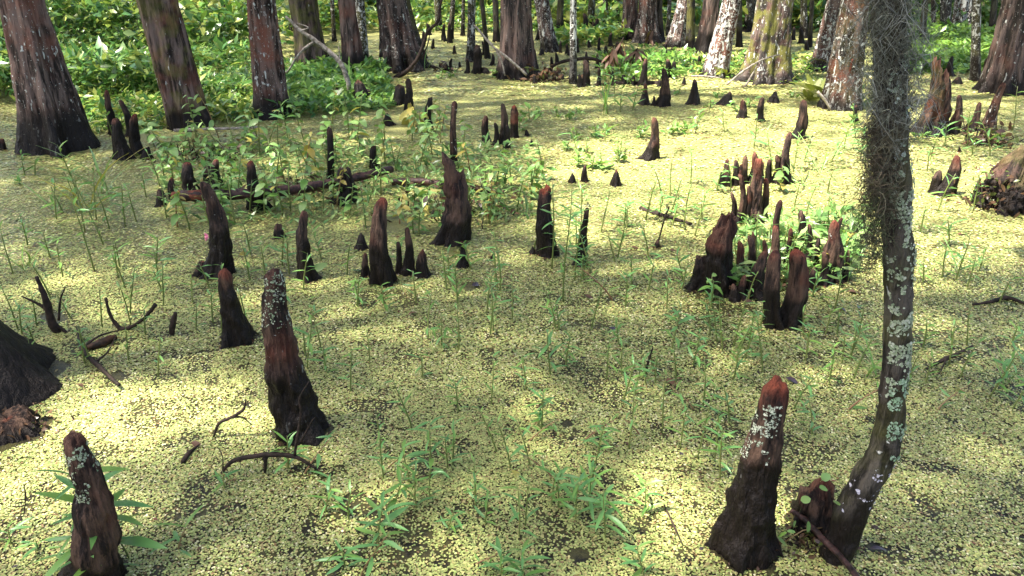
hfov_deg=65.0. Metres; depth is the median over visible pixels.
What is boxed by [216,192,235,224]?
broadleaf weed
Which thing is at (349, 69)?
grass tuft
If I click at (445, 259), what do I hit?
wispy weed
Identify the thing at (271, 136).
wispy weed
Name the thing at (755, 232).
smartweed
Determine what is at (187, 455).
fallen branch
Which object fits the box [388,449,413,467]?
smartweed
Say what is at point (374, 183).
wispy weed
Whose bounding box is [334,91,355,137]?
broadleaf weed
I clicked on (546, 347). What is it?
wispy weed
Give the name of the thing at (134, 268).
wispy weed
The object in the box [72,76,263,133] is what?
undergrowth
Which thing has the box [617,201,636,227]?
wispy weed
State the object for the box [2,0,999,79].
ground
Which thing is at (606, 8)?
background tree
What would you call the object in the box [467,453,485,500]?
wispy weed
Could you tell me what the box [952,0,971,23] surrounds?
cypress tree
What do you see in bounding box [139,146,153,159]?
cypress knee
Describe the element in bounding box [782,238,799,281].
smartweed
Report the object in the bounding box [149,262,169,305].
wispy weed
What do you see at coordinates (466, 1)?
undergrowth
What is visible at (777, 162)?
cypress knee
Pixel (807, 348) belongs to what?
wispy weed
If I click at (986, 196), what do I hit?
dead shrub
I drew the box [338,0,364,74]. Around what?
cypress tree
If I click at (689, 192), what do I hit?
wispy weed
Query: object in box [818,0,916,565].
swamp tree
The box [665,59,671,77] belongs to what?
cypress knee
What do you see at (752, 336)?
wispy weed
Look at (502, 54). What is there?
fallen branch
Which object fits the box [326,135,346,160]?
broadleaf weed
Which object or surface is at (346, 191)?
cypress knee
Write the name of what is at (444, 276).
wispy weed
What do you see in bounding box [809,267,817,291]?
cypress knee
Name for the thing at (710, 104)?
seedling
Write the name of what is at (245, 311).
wispy weed
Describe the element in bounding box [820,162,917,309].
spanish moss
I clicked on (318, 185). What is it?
fallen log
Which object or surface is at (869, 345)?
wispy weed
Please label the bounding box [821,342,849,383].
smartweed
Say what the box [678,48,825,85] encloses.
undergrowth
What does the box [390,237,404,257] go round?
wispy weed
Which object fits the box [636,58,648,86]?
cypress knee
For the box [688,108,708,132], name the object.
wispy weed
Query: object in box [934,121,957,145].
wispy weed
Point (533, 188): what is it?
broadleaf weed
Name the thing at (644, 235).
wispy weed
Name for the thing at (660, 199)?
wispy weed
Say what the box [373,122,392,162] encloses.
broadleaf weed
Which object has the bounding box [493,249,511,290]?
wispy weed
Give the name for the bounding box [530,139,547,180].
broadleaf weed
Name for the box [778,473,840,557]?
pennywort
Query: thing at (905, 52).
spanish moss
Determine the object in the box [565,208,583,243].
wispy weed
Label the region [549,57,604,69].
fallen branch
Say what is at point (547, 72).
brush pile
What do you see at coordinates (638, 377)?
wispy weed
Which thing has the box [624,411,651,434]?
smartweed
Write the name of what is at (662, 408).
wispy weed
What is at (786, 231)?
wispy weed
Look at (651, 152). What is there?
cypress knee
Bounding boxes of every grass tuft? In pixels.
[0,236,56,269]
[4,144,152,212]
[18,181,97,211]
[36,145,140,193]
[327,47,386,79]
[416,47,441,68]
[566,79,641,113]
[757,136,854,185]
[791,132,852,172]
[803,328,924,377]
[938,229,1015,275]
[966,341,1023,384]
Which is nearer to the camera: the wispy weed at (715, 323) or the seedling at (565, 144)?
the wispy weed at (715, 323)
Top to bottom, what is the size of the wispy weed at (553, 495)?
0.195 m
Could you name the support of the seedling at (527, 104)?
on the water
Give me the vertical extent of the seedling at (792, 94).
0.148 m
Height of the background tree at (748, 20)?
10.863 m
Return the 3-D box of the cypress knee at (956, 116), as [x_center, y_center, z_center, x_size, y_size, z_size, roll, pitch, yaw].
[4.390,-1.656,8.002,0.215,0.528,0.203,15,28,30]
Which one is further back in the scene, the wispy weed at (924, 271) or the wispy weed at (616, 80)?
the wispy weed at (616, 80)
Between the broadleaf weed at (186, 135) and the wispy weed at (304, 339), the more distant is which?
the broadleaf weed at (186, 135)
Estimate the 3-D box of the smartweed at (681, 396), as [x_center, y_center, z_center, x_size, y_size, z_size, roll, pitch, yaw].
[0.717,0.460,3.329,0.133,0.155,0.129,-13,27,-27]
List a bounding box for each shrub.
[371,174,532,230]
[946,164,1023,218]
[947,112,1023,148]
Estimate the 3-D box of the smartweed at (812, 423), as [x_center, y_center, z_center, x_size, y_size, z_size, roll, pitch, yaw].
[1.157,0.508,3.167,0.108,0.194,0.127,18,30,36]
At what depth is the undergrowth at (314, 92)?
9.89 m
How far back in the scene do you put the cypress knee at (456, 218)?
5.03 m
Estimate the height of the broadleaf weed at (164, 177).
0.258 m
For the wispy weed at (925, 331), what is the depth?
3.79 m
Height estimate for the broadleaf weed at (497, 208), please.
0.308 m
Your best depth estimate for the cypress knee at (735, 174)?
6.31 m
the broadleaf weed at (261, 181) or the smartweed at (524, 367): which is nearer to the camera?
the smartweed at (524, 367)
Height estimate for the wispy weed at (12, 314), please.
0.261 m
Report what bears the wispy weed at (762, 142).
on the water
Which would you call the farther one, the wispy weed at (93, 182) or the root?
the wispy weed at (93, 182)
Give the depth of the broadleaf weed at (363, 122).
7.56 m
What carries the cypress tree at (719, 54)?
on the ground
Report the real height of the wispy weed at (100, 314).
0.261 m
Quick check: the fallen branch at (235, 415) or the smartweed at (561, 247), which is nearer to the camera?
the fallen branch at (235, 415)
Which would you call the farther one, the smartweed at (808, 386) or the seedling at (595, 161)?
the seedling at (595, 161)
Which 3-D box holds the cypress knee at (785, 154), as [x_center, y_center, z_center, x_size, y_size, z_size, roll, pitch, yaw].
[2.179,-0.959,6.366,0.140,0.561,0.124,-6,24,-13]
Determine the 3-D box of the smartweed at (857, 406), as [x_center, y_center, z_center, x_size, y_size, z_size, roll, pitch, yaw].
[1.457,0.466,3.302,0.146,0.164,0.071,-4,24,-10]
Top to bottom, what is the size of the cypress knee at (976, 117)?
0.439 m
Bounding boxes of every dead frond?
[601,45,617,75]
[609,37,627,57]
[620,48,647,65]
[642,29,653,45]
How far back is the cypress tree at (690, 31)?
13.80 m
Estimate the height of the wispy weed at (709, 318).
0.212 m
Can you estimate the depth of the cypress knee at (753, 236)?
4.69 m
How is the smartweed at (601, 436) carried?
on the water
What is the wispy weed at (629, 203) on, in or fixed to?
on the water
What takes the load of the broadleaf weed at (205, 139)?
on the water
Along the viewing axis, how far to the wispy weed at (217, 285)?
3.82 m
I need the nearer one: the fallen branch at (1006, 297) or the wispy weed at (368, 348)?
the wispy weed at (368, 348)
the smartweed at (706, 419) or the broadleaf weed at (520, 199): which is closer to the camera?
the smartweed at (706, 419)
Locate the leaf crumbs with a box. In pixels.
[3,53,1023,575]
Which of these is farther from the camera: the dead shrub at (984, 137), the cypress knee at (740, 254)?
the dead shrub at (984, 137)
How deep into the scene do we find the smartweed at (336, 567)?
2.47 m
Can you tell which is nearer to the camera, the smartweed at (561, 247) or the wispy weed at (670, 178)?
the smartweed at (561, 247)
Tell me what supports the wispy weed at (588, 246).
on the water
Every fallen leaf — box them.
[191,441,200,446]
[314,263,327,271]
[511,470,518,477]
[664,378,675,385]
[786,377,797,383]
[870,546,886,550]
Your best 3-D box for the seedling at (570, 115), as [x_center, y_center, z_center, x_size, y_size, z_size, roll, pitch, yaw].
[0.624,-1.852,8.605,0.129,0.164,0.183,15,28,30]
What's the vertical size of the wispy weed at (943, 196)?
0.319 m
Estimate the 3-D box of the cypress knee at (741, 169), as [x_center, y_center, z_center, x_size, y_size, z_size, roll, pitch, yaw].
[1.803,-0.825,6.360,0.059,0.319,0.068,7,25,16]
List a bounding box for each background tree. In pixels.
[330,0,336,41]
[434,0,441,30]
[449,0,455,38]
[460,0,464,35]
[492,0,499,41]
[556,0,563,27]
[587,0,594,24]
[603,0,608,22]
[665,0,671,35]
[742,0,755,31]
[798,0,807,38]
[808,0,813,47]
[919,0,928,39]
[931,0,935,22]
[989,0,997,33]
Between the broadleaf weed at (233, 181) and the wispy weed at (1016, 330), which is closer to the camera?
the wispy weed at (1016, 330)
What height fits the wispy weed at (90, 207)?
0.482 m
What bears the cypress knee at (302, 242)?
on the water
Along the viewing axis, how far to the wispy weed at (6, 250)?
4.63 m
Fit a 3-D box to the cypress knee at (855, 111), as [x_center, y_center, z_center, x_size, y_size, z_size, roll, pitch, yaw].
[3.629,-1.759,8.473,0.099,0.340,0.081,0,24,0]
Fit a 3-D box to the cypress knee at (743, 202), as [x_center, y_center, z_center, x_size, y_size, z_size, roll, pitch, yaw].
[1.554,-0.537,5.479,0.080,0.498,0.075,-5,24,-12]
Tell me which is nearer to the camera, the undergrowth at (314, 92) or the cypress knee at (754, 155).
the cypress knee at (754, 155)
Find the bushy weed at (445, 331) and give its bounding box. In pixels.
[414,314,463,348]
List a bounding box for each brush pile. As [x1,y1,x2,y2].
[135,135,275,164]
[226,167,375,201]
[432,57,462,72]
[506,62,582,82]
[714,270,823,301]
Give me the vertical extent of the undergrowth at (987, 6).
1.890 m
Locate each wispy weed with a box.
[0,220,19,273]
[0,286,22,328]
[6,300,34,334]
[11,213,34,244]
[15,149,33,174]
[18,322,42,339]
[20,155,44,175]
[23,290,45,325]
[25,257,51,298]
[32,230,67,257]
[39,178,67,218]
[48,141,82,194]
[48,186,64,213]
[48,289,78,316]
[50,240,70,276]
[58,192,94,270]
[59,175,84,211]
[61,165,89,232]
[68,177,103,244]
[68,322,96,364]
[74,325,95,362]
[79,168,103,218]
[84,187,121,228]
[92,289,103,326]
[98,111,128,145]
[98,176,117,194]
[101,110,124,130]
[102,240,122,277]
[107,183,130,226]
[107,238,130,266]
[108,251,133,287]
[115,280,137,324]
[116,323,136,360]
[119,183,142,221]
[121,265,142,312]
[130,302,154,334]
[134,171,153,196]
[138,149,161,186]
[139,244,166,274]
[142,232,175,263]
[145,269,165,288]
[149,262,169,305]
[154,334,171,376]
[156,182,171,218]
[181,274,200,302]
[188,264,217,288]
[188,303,208,329]
[193,195,208,224]
[195,163,222,188]
[199,287,219,322]
[208,262,234,332]
[219,111,240,154]
[220,176,234,189]
[221,175,246,223]
[232,217,263,254]
[233,155,246,187]
[234,246,262,279]
[237,288,258,323]
[243,179,256,211]
[252,236,278,274]
[266,138,292,183]
[267,122,278,154]
[267,175,285,211]
[268,221,295,265]
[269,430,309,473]
[270,98,297,143]
[273,235,294,273]
[281,163,295,210]
[285,278,297,301]
[290,139,302,172]
[290,251,317,289]
[293,301,329,368]
[297,327,315,355]
[306,296,327,347]
[307,347,337,372]
[308,223,332,260]
[316,166,329,213]
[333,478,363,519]
[335,241,358,275]
[347,277,364,303]
[347,277,369,305]
[363,329,372,362]
[367,167,380,202]
[367,413,386,442]
[367,431,392,478]
[373,282,399,311]
[384,379,419,427]
[389,143,406,170]
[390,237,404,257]
[400,459,433,508]
[402,269,426,303]
[408,156,421,177]
[413,461,443,496]
[418,289,440,338]
[425,434,465,468]
[432,245,459,283]
[437,251,454,290]
[441,417,468,464]
[443,377,469,411]
[447,257,468,303]
[450,303,462,349]
[457,240,483,269]
[464,472,489,505]
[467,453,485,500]
[468,172,483,198]
[472,405,508,451]
[474,490,500,524]
[483,351,501,403]
[485,228,507,268]
[485,287,502,334]
[486,248,510,289]
[486,281,497,330]
[492,413,518,469]
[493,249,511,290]
[495,157,517,186]
[501,478,536,537]
[508,415,543,464]
[516,475,544,525]
[523,389,554,424]
[532,329,567,374]
[535,289,565,329]
[544,470,567,506]
[545,474,565,507]
[550,296,566,329]
[559,127,584,159]
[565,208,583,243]
[570,228,594,270]
[572,253,594,279]
[573,182,593,202]
[576,255,593,281]
[581,425,612,477]
[590,279,606,327]
[593,189,616,232]
[595,123,618,141]
[596,66,618,107]
[598,62,616,113]
[598,338,619,379]
[604,65,628,98]
[605,234,624,261]
[608,314,627,344]
[609,135,624,163]
[609,220,633,257]
[612,135,632,152]
[612,201,638,225]
[612,337,637,374]
[613,85,628,111]
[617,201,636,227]
[617,270,636,306]
[620,382,644,449]
[621,252,642,283]
[622,353,651,401]
[622,357,650,395]
[626,82,647,107]
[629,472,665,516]
[635,222,662,257]
[638,178,665,219]
[641,338,655,367]
[643,162,674,202]
[643,255,660,289]
[649,357,662,383]
[654,194,670,211]
[656,369,673,432]
[661,269,679,308]
[663,178,689,213]
[664,203,686,226]
[665,160,675,195]
[666,342,682,381]
[670,247,690,280]
[671,262,691,289]
[677,184,696,226]
[679,145,703,183]
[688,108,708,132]
[689,195,712,220]
[694,186,713,236]
[696,357,711,407]
[698,299,718,335]
[698,309,726,341]
[704,277,722,306]
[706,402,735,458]
[711,297,729,351]
[715,108,733,132]
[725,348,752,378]
[729,327,754,358]
[731,288,757,346]
[733,327,761,358]
[734,305,769,360]
[749,114,765,146]
[750,124,780,171]
[760,301,765,326]
[780,216,792,249]
[780,217,808,268]
[789,305,815,336]
[790,130,808,171]
[796,320,822,360]
[798,181,824,214]
[799,132,821,161]
[809,268,825,297]
[812,163,843,194]
[814,192,840,222]
[818,304,842,335]
[820,202,851,237]
[823,269,851,308]
[825,133,850,161]
[829,310,841,334]
[839,119,860,148]
[839,329,848,363]
[840,320,873,357]
[848,104,862,137]
[851,327,880,378]
[857,305,874,331]
[908,353,922,382]
[913,205,937,231]
[914,312,938,347]
[917,259,932,281]
[919,129,946,161]
[921,350,939,382]
[924,144,937,171]
[925,173,959,211]
[933,238,959,277]
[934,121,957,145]
[934,217,965,244]
[942,327,957,349]
[943,314,961,364]
[951,230,979,279]
[955,115,973,139]
[956,108,978,146]
[958,304,978,344]
[963,138,982,154]
[963,254,985,286]
[966,171,989,210]
[968,246,991,270]
[970,181,985,201]
[976,122,1000,156]
[987,276,1023,305]
[996,316,1023,342]
[1007,84,1023,129]
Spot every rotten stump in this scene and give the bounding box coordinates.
[0,404,41,445]
[787,477,834,537]
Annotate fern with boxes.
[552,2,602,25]
[714,67,739,74]
[792,74,825,92]
[794,89,820,101]
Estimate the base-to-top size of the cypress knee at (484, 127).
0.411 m
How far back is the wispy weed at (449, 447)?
2.93 m
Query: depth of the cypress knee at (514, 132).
7.78 m
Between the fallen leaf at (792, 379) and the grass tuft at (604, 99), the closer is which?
the fallen leaf at (792, 379)
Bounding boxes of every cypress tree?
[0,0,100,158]
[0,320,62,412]
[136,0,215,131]
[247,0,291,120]
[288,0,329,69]
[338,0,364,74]
[355,0,368,57]
[376,0,431,73]
[406,0,427,57]
[465,0,475,61]
[480,0,490,58]
[493,0,539,81]
[534,0,558,52]
[569,0,577,84]
[619,0,637,39]
[631,0,664,43]
[657,0,665,40]
[663,0,686,47]
[685,0,694,49]
[692,0,719,53]
[699,0,740,78]
[733,0,796,85]
[735,0,742,47]
[807,0,840,71]
[817,0,869,110]
[940,0,951,35]
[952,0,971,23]
[969,0,980,81]
[972,0,1023,96]
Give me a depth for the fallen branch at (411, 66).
11.00 m
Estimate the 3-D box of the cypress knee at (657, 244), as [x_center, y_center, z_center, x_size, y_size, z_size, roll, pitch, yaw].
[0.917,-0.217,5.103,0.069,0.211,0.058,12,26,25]
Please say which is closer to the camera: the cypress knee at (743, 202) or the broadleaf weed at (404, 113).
the cypress knee at (743, 202)
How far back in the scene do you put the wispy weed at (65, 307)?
4.13 m
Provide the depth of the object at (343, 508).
2.69 m
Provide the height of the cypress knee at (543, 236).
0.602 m
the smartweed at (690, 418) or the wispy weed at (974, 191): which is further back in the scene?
the wispy weed at (974, 191)
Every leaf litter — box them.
[1,402,74,445]
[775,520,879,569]
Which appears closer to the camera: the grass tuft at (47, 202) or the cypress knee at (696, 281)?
the cypress knee at (696, 281)
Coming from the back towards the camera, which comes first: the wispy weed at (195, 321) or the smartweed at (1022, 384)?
the wispy weed at (195, 321)
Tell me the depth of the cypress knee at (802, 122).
7.75 m
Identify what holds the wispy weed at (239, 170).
on the water
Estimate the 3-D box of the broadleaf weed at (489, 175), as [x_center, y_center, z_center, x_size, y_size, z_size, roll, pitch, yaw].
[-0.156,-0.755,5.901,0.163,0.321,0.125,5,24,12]
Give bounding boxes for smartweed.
[0,516,33,550]
[13,536,58,559]
[24,522,139,575]
[31,466,167,558]
[52,536,134,571]
[148,503,204,559]
[212,470,238,492]
[296,430,335,477]
[308,473,345,518]
[315,539,368,574]
[333,348,364,391]
[346,525,403,575]
[355,490,413,543]
[377,464,416,511]
[382,439,427,482]
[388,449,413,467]
[407,416,451,478]
[408,348,431,376]
[435,507,466,532]
[475,554,496,563]
[476,268,500,312]
[477,536,525,574]
[498,538,550,575]
[501,275,522,319]
[510,351,540,390]
[517,450,563,476]
[528,388,560,430]
[529,417,561,440]
[535,460,578,498]
[539,178,567,268]
[551,189,583,301]
[553,472,606,518]
[557,330,581,367]
[565,203,588,280]
[566,453,614,520]
[572,266,617,300]
[582,419,620,446]
[583,414,617,441]
[585,478,634,537]
[619,541,664,575]
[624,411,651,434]
[631,352,658,383]
[661,300,694,348]
[665,398,697,448]
[670,379,705,409]
[683,329,709,367]
[686,378,720,458]
[698,420,742,477]
[709,169,731,191]
[710,381,741,422]
[721,163,738,190]
[733,221,743,265]
[739,306,764,344]
[744,212,764,260]
[746,272,758,298]
[748,310,773,370]
[763,217,780,248]
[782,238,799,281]
[786,179,807,210]
[789,372,826,410]
[793,394,822,434]
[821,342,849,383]
[840,322,863,358]
[844,249,857,281]
[849,381,878,409]
[870,344,882,369]
[937,381,971,409]
[950,337,985,377]
[984,341,1023,400]
[1003,329,1023,373]
[1005,354,1023,409]
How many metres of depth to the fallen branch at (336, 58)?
9.60 m
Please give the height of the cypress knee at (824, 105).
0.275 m
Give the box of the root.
[790,509,859,575]
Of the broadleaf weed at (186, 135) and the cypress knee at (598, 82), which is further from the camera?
the cypress knee at (598, 82)
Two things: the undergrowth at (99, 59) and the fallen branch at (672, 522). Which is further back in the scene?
the undergrowth at (99, 59)
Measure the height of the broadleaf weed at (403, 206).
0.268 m
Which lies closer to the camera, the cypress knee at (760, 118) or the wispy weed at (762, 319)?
the wispy weed at (762, 319)
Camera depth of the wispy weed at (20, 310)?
3.92 m
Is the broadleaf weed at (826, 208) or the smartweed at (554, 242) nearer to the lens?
the smartweed at (554, 242)
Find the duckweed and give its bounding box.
[0,38,1023,575]
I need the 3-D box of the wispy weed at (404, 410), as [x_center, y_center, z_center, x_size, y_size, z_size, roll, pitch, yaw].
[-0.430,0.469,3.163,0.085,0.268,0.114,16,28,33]
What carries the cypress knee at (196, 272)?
on the water
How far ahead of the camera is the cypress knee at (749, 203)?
5.45 m
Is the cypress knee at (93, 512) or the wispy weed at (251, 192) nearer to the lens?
the cypress knee at (93, 512)
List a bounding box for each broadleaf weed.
[138,120,162,146]
[141,125,169,155]
[152,134,181,163]
[152,158,169,187]
[164,157,181,183]
[166,191,190,226]
[169,156,181,181]
[170,185,198,230]
[178,119,192,150]
[182,93,200,137]
[188,121,203,146]
[193,92,227,140]
[198,120,228,155]
[198,133,220,154]
[198,154,220,188]
[200,141,213,166]
[202,184,230,210]
[212,139,236,177]
[216,144,246,179]
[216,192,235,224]
[221,166,240,189]
[233,109,254,140]
[234,133,255,172]
[240,123,258,152]
[244,113,267,146]
[247,113,267,156]
[254,169,274,214]
[256,172,275,185]
[262,140,281,170]
[267,171,290,215]
[269,109,289,143]
[270,149,293,182]
[282,127,295,146]
[286,104,308,138]
[288,134,316,181]
[292,172,315,215]
[300,129,318,177]
[303,137,326,171]
[316,115,334,150]
[326,83,343,128]
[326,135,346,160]
[327,176,341,197]
[328,151,342,169]
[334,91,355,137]
[334,160,349,205]
[343,110,362,136]
[343,185,359,215]
[349,90,369,141]
[349,127,370,156]
[353,182,372,227]
[369,135,382,162]
[372,98,393,139]
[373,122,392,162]
[373,158,390,194]
[384,138,400,170]
[392,191,410,223]
[399,103,421,127]
[400,165,411,197]
[404,204,430,234]
[405,110,428,132]
[406,183,426,204]
[407,105,420,141]
[407,208,422,233]
[413,124,438,165]
[417,187,437,215]
[418,106,435,149]
[418,120,440,155]
[420,100,444,122]
[424,116,445,144]
[428,99,447,142]
[428,203,444,226]
[434,105,450,129]
[437,172,443,196]
[456,143,475,172]
[457,120,474,156]
[459,168,474,194]
[464,171,478,205]
[474,185,498,215]
[475,166,489,188]
[481,163,502,199]
[482,187,503,223]
[483,182,498,218]
[490,164,507,186]
[498,150,522,193]
[512,177,528,211]
[519,162,541,197]
[525,161,544,199]
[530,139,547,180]
[698,273,724,301]
[773,165,792,192]
[780,221,797,248]
[794,232,812,266]
[806,209,820,230]
[806,221,821,251]
[809,253,829,275]
[820,203,836,232]
[826,205,847,226]
[842,228,851,259]
[851,220,869,248]
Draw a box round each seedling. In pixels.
[10,173,23,183]
[435,68,445,78]
[489,67,497,76]
[518,102,539,120]
[518,116,527,130]
[534,106,543,117]
[551,106,562,116]
[562,138,574,150]
[563,109,577,119]
[568,149,586,166]
[569,128,588,139]
[575,105,585,113]
[576,138,594,151]
[584,153,606,168]
[588,125,601,138]
[590,149,612,168]
[611,148,627,160]
[623,70,639,82]
[633,119,650,137]
[660,120,681,134]
[673,86,681,93]
[679,120,694,134]
[684,116,697,128]
[704,99,716,106]
[711,84,726,97]
[727,100,739,111]
[745,96,761,107]
[784,89,800,97]
[844,112,860,123]
[911,126,939,139]
[990,132,1004,145]
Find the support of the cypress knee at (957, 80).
on the water
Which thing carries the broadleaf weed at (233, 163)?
on the water
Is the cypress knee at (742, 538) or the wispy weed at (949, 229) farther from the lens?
the wispy weed at (949, 229)
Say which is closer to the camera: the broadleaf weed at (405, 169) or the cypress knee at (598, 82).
the broadleaf weed at (405, 169)
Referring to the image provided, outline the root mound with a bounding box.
[967,144,1023,216]
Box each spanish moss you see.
[800,0,988,180]
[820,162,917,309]
[842,112,918,247]
[847,0,929,192]
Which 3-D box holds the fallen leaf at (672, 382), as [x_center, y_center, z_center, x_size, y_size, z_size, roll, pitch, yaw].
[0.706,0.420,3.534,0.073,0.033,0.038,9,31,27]
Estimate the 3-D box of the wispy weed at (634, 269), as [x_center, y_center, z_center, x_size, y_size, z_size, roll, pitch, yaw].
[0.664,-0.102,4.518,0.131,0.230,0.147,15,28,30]
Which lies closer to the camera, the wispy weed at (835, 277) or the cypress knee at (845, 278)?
the wispy weed at (835, 277)
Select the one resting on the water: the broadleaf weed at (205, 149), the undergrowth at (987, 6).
the broadleaf weed at (205, 149)
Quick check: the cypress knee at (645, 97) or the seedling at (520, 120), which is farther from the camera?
the cypress knee at (645, 97)
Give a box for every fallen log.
[171,166,393,201]
[392,178,506,193]
[594,81,661,85]
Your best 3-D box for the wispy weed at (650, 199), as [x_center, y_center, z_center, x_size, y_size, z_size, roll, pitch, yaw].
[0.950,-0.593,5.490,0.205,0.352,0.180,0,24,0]
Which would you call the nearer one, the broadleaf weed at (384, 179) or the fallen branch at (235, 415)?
the fallen branch at (235, 415)
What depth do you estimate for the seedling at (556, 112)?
8.72 m
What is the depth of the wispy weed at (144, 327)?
3.92 m
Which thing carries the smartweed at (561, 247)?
on the water
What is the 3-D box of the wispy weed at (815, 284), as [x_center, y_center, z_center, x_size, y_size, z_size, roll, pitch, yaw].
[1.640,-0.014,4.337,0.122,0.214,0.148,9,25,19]
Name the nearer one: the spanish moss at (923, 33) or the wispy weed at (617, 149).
the spanish moss at (923, 33)
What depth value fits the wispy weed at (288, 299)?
4.28 m
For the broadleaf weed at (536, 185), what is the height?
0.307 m
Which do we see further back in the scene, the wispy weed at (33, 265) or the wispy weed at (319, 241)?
the wispy weed at (319, 241)
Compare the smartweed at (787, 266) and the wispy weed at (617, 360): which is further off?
the smartweed at (787, 266)
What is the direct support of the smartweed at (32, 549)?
on the water
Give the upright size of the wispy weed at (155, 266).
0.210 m
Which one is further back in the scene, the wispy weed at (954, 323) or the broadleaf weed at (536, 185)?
the broadleaf weed at (536, 185)
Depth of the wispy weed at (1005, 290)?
4.26 m
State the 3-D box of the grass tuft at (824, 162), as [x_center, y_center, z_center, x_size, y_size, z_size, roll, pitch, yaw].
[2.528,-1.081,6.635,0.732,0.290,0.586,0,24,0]
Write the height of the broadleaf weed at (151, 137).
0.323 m
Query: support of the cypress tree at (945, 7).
on the ground
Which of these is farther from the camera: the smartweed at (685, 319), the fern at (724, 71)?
the fern at (724, 71)
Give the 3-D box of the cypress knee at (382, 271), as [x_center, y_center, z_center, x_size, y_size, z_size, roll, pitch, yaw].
[-0.726,-0.196,4.505,0.161,0.652,0.148,4,24,9]
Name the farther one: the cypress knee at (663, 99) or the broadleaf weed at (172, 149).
the cypress knee at (663, 99)
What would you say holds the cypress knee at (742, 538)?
on the water
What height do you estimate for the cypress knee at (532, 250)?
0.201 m
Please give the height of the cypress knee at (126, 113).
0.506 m
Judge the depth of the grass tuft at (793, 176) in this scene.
6.34 m
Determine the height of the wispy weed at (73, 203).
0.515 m
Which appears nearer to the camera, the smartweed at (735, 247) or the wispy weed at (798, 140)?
the smartweed at (735, 247)
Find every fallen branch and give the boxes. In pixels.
[21,276,67,333]
[23,484,26,511]
[76,326,121,385]
[87,334,116,349]
[104,298,156,330]
[169,312,176,334]
[173,126,257,131]
[181,444,199,463]
[213,400,251,436]
[219,381,316,473]
[285,16,350,90]
[392,0,442,77]
[474,25,526,75]
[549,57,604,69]
[639,207,691,224]
[644,347,652,376]
[658,206,669,239]
[663,504,682,543]
[691,75,719,78]
[726,54,779,86]
[817,91,831,110]
[924,345,973,376]
[972,295,1023,305]
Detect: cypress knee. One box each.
[0,138,6,150]
[58,430,128,575]
[104,90,114,134]
[111,118,136,160]
[118,100,130,137]
[128,114,143,154]
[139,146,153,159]
[154,189,167,206]
[167,177,175,199]
[181,162,200,189]
[192,261,203,277]
[198,181,236,280]
[203,166,211,183]
[210,159,225,188]
[218,268,256,349]
[245,161,272,212]
[260,268,329,446]
[273,223,287,239]
[295,210,321,283]
[326,127,334,178]
[329,164,357,206]
[352,80,368,102]
[354,233,368,250]
[360,253,369,277]
[369,146,379,169]
[369,197,398,286]
[384,113,395,126]
[393,84,405,105]
[395,242,402,274]
[400,227,414,276]
[403,78,414,109]
[415,249,431,278]
[424,97,434,132]
[429,152,471,247]
[431,39,434,48]
[441,24,446,41]
[447,23,452,43]
[449,101,457,168]
[456,241,468,268]
[464,59,469,73]
[471,44,481,73]
[481,67,489,73]
[481,115,491,142]
[489,54,494,65]
[491,122,499,145]
[499,103,507,144]
[503,125,511,148]
[510,105,518,138]
[528,246,534,255]
[532,75,537,83]
[535,184,559,258]
[539,48,544,55]
[555,53,559,64]
[558,41,561,52]
[567,173,575,183]
[572,207,588,266]
[575,74,581,87]
[577,38,579,52]
[580,165,587,182]
[582,60,590,86]
[583,13,588,27]
[596,68,600,85]
[597,37,601,53]
[608,33,612,46]
[610,68,614,81]
[610,169,622,186]
[621,75,625,84]
[629,76,636,85]
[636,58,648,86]
[637,84,650,105]
[637,117,660,160]
[650,96,656,105]
[654,239,659,248]
[656,68,670,107]
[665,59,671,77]
[672,61,677,76]
[684,255,705,291]
[685,79,699,105]
[702,211,737,297]
[704,375,788,575]
[712,91,733,106]
[718,172,723,185]
[723,159,732,186]
[727,284,739,302]
[730,192,737,215]
[731,160,738,185]
[735,241,744,281]
[736,99,747,118]
[736,174,746,224]
[737,275,746,300]
[738,164,742,185]
[742,155,748,183]
[745,186,751,223]
[745,236,756,276]
[746,251,767,301]
[748,152,757,182]
[750,158,766,224]
[751,231,755,247]
[754,97,765,122]
[762,178,769,218]
[762,240,768,273]
[762,250,783,330]
[764,159,772,183]
[767,91,779,103]
[769,225,779,253]
[772,155,780,183]
[772,200,782,237]
[777,157,784,184]
[780,132,792,184]
[780,248,808,330]
[783,228,792,268]
[791,27,795,39]
[792,100,808,139]
[794,210,806,250]
[797,27,804,43]
[804,40,808,50]
[805,224,812,259]
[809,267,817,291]
[812,238,820,267]
[816,219,844,285]
[817,251,828,286]
[821,98,827,109]
[842,250,849,281]
[853,105,859,122]
[910,56,945,137]
[927,155,961,197]
[927,170,941,192]
[941,68,952,135]
[946,56,955,76]
[946,95,962,134]
[952,76,962,84]
[962,102,981,131]
[978,82,1005,133]
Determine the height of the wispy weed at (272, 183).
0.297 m
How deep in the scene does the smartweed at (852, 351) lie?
3.69 m
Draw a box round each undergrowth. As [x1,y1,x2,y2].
[0,0,251,101]
[45,0,368,49]
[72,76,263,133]
[155,131,558,224]
[261,53,396,118]
[277,0,698,15]
[278,0,870,31]
[554,16,632,47]
[591,41,697,80]
[665,0,1000,27]
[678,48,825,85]
[727,196,879,288]
[905,1,999,73]
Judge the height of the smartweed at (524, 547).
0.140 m
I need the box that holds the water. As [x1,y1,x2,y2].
[0,8,1023,575]
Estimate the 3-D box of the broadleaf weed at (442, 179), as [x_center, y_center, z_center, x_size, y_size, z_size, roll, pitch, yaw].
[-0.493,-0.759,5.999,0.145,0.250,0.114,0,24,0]
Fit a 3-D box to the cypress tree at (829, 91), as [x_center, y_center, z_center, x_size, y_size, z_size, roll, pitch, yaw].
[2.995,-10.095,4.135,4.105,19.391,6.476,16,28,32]
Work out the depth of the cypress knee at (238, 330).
3.82 m
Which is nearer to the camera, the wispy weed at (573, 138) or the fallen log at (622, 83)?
the wispy weed at (573, 138)

